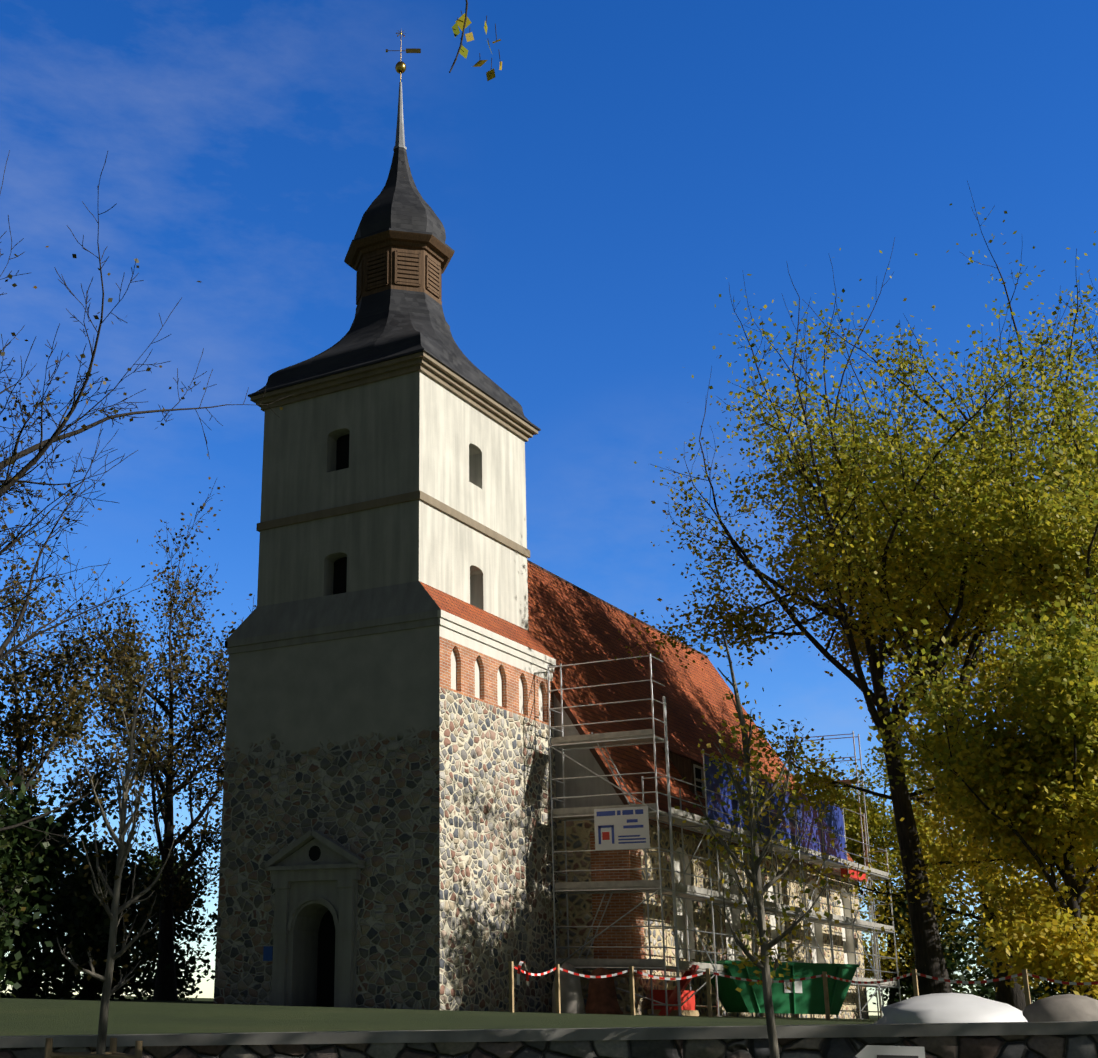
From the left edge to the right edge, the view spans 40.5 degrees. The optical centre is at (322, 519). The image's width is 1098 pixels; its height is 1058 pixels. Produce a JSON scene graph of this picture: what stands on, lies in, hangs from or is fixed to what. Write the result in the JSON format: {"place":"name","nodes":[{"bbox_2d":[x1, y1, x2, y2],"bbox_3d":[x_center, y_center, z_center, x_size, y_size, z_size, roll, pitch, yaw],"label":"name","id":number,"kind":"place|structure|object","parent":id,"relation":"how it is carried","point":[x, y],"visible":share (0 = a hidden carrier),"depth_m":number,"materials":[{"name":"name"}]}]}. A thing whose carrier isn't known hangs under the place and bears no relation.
{"place":"outdoors","nodes":[
{"label":"outdoors","id":0,"kind":"place"},
{"bbox_2d":[213,351,559,1011],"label":"church tower","id":1,"kind":"structure","parent":0,"point":[391,658],"depth_m":37.74,"materials":[{"name":"white paint"}]},
{"bbox_2d":[248,32,540,430],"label":"steeple roof","id":2,"kind":"structure","parent":1,"relation":"on","point":[399,254],"depth_m":42.91,"materials":[{"name":"metal"}]},
{"bbox_2d":[0,993,879,1035],"bbox_3d":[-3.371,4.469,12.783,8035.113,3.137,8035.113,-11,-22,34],"label":"ground","id":3,"kind":"structure","parent":0,"point":[31,1016],"depth_m":21.20,"materials":[{"name":"green plant"}]},
{"bbox_2d":[0,739,86,998],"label":"shrub","id":4,"kind":"object","parent":3,"relation":"on","point":[7,855],"visible":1,"depth_m":37.76,"materials":[{"name":"green plant"}]},
{"bbox_2d":[0,777,123,998],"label":"shrub","id":5,"kind":"object","parent":3,"relation":"on","point":[58,928],"visible":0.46,"depth_m":41.22,"materials":[{"name":"green plant"}]},
{"bbox_2d":[31,826,171,1000],"bbox_3d":[-7.112,12.674,45.742,4.797,5.850,4.692,4,-18,-7],"label":"shrub","id":6,"kind":"object","parent":3,"relation":"on","point":[92,987],"visible":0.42,"depth_m":45.12,"materials":[{"name":"green plant"}]},
{"bbox_2d":[44,662,175,1057],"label":"sapling","id":7,"kind":"object","parent":3,"relation":"on","point":[117,909],"visible":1,"depth_m":12.10,"materials":[{"name":"brown plant"}]},
{"bbox_2d":[0,507,221,997],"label":"sparse tree","id":8,"kind":"object","parent":3,"relation":"on","point":[69,728],"visible":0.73,"depth_m":50.50,"materials":[{"name":"brown plant"}]},
{"bbox_2d":[26,477,255,1000],"bbox_3d":[-5.644,8.421,58.126,11.489,20.623,11.389,-1,-18,8],"label":"sparse tree","id":9,"kind":"object","parent":3,"relation":"on","point":[166,980],"visible":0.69,"depth_m":56.69,"materials":[{"name":"brown plant"}]},
{"bbox_2d":[0,150,291,923],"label":"bare tree","id":10,"kind":"object","parent":3,"relation":"on","point":[41,447],"visible":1,"depth_m":31.97,"materials":[{"name":"brown plant"}]},
{"bbox_2d":[125,838,217,1000],"bbox_3d":[-6.063,17.332,61.486,6.289,7.726,5.705,10,-20,-24],"label":"shrub","id":11,"kind":"object","parent":3,"relation":"on","point":[182,983],"visible":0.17,"depth_m":60.65,"materials":[{"name":"green plant"}]},
{"bbox_2d":[263,830,365,1007],"bbox_3d":[-0.291,9.768,35.815,3.034,4.181,0.300,-11,-22,34],"label":"church doorway","id":12,"kind":"structure","parent":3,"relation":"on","point":[308,868],"depth_m":35.90,"materials":[{"name":"grey paint"}]},
{"bbox_2d":[0,1021,1097,1057],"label":"boundary wall","id":13,"kind":"structure","parent":3,"relation":"on","point":[1066,1039],"depth_m":11.90,"materials":[{"name":"grey stone"}]},
{"bbox_2d":[527,560,868,1018],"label":"church nave","id":14,"kind":"structure","parent":3,"relation":"on","point":[569,623],"depth_m":43.64,"materials":[{"name":"red tile"}]},
{"bbox_2d":[547,654,900,1018],"bbox_3d":[13.666,10.449,47.008,3.776,10.600,23.202,-11,-22,34],"label":"scaffolding","id":15,"kind":"object","parent":3,"relation":"on","point":[621,827],"visible":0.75,"depth_m":39.08,"materials":[{"name":"silver metal"}]},
{"bbox_2d":[675,626,840,1057],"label":"sapling","id":16,"kind":"object","parent":3,"relation":"on","point":[750,816],"visible":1,"depth_m":11.89,"materials":[{"name":"green plant"}]},
{"bbox_2d":[701,960,858,1014],"bbox_3d":[12.476,12.777,39.721,3.780,1.310,1.940,4,-18,-7],"label":"skip container","id":17,"kind":"object","parent":3,"relation":"on","point":[804,996],"visible":0.79,"depth_m":38.99,"materials":[{"name":"green metal"}]},
{"bbox_2d":[508,961,1097,1023],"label":"site clutter","id":18,"kind":"object","parent":3,"relation":"on","point":[567,996],"visible":0.56,"depth_m":29.20,"materials":[{"name":"white wood"}]},
{"bbox_2d":[615,239,1087,995],"bbox_3d":[17.091,2.437,43.873,15.437,24.153,16.148,4,-18,-6],"label":"linden tree","id":19,"kind":"object","parent":3,"relation":"on","point":[929,955],"visible":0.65,"depth_m":42.75,"materials":[{"name":"yellow plant"}]},
{"bbox_2d":[770,714,991,1003],"bbox_3d":[24.585,15.013,63.798,10.490,13.155,8.899,-1,-18,7],"label":"tree","id":20,"kind":"object","parent":3,"relation":"on","point":[878,822],"visible":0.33,"depth_m":62.78,"materials":[{"name":"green plant"}]},
{"bbox_2d":[856,1045,924,1057],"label":"sign","id":21,"kind":"object","parent":3,"relation":"on","point":[874,1051],"visible":1,"depth_m":10.28,"materials":[{"name":"white"}]},
{"bbox_2d":[701,302,1097,1012],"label":"linden tree","id":22,"kind":"object","parent":3,"relation":"on","point":[1009,994],"visible":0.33,"depth_m":44.11,"materials":[{"name":"yellow plant"}]},
{"bbox_2d":[726,181,1097,999],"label":"linden tree","id":23,"kind":"object","parent":3,"relation":"on","point":[902,363],"visible":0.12,"depth_m":48.08,"materials":[{"name":"yellow plant"}]},
{"bbox_2d":[863,881,994,1006],"bbox_3d":[25.963,18.317,62.124,5.996,7.083,5.222,-11,-22,34],"label":"shrub","id":24,"kind":"object","parent":3,"relation":"on","point":[952,968],"visible":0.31,"depth_m":61.37,"materials":[{"name":"green plant"}]},
{"bbox_2d":[813,302,1097,861],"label":"linden tree","id":25,"kind":"object","parent":3,"relation":"on","point":[1027,556],"visible":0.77,"depth_m":39.02,"materials":[{"name":"yellow plant"}]},
{"bbox_2d":[859,564,1097,999],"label":"maple tree","id":26,"kind":"object","parent":3,"relation":"on","point":[1034,798],"visible":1,"depth_m":32.63,"materials":[{"name":"yellow plant"}]},
{"bbox_2d":[959,880,1058,1001],"bbox_3d":[30.790,19.430,65.047,5.760,6.799,5.610,-11,-22,34],"label":"shrub","id":27,"kind":"object","parent":3,"relation":"on","point":[987,994],"visible":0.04,"depth_m":64.55,"materials":[{"name":"green plant"}]},
{"bbox_2d":[1024,889,1069,999],"bbox_3d":[28.837,16.849,56.104,5.235,6.087,5.520,-11,-22,34],"label":"shrub","id":28,"kind":"object","parent":3,"relation":"on","point":[1050,991],"depth_m":55.99,"materials":[{"name":"yellow plant"}]},
{"bbox_2d":[449,0,501,80],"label":"hanging twig","id":29,"kind":"object","parent":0,"point":[463,21],"visible":1,"depth_m":4.25,"materials":[{"name":"yellow plant"}]},
{"bbox_2d":[0,0,1097,1015],"label":"sky","id":30,"kind":"structure","parent":0,"point":[596,198],"materials":[{"name":"blue"}]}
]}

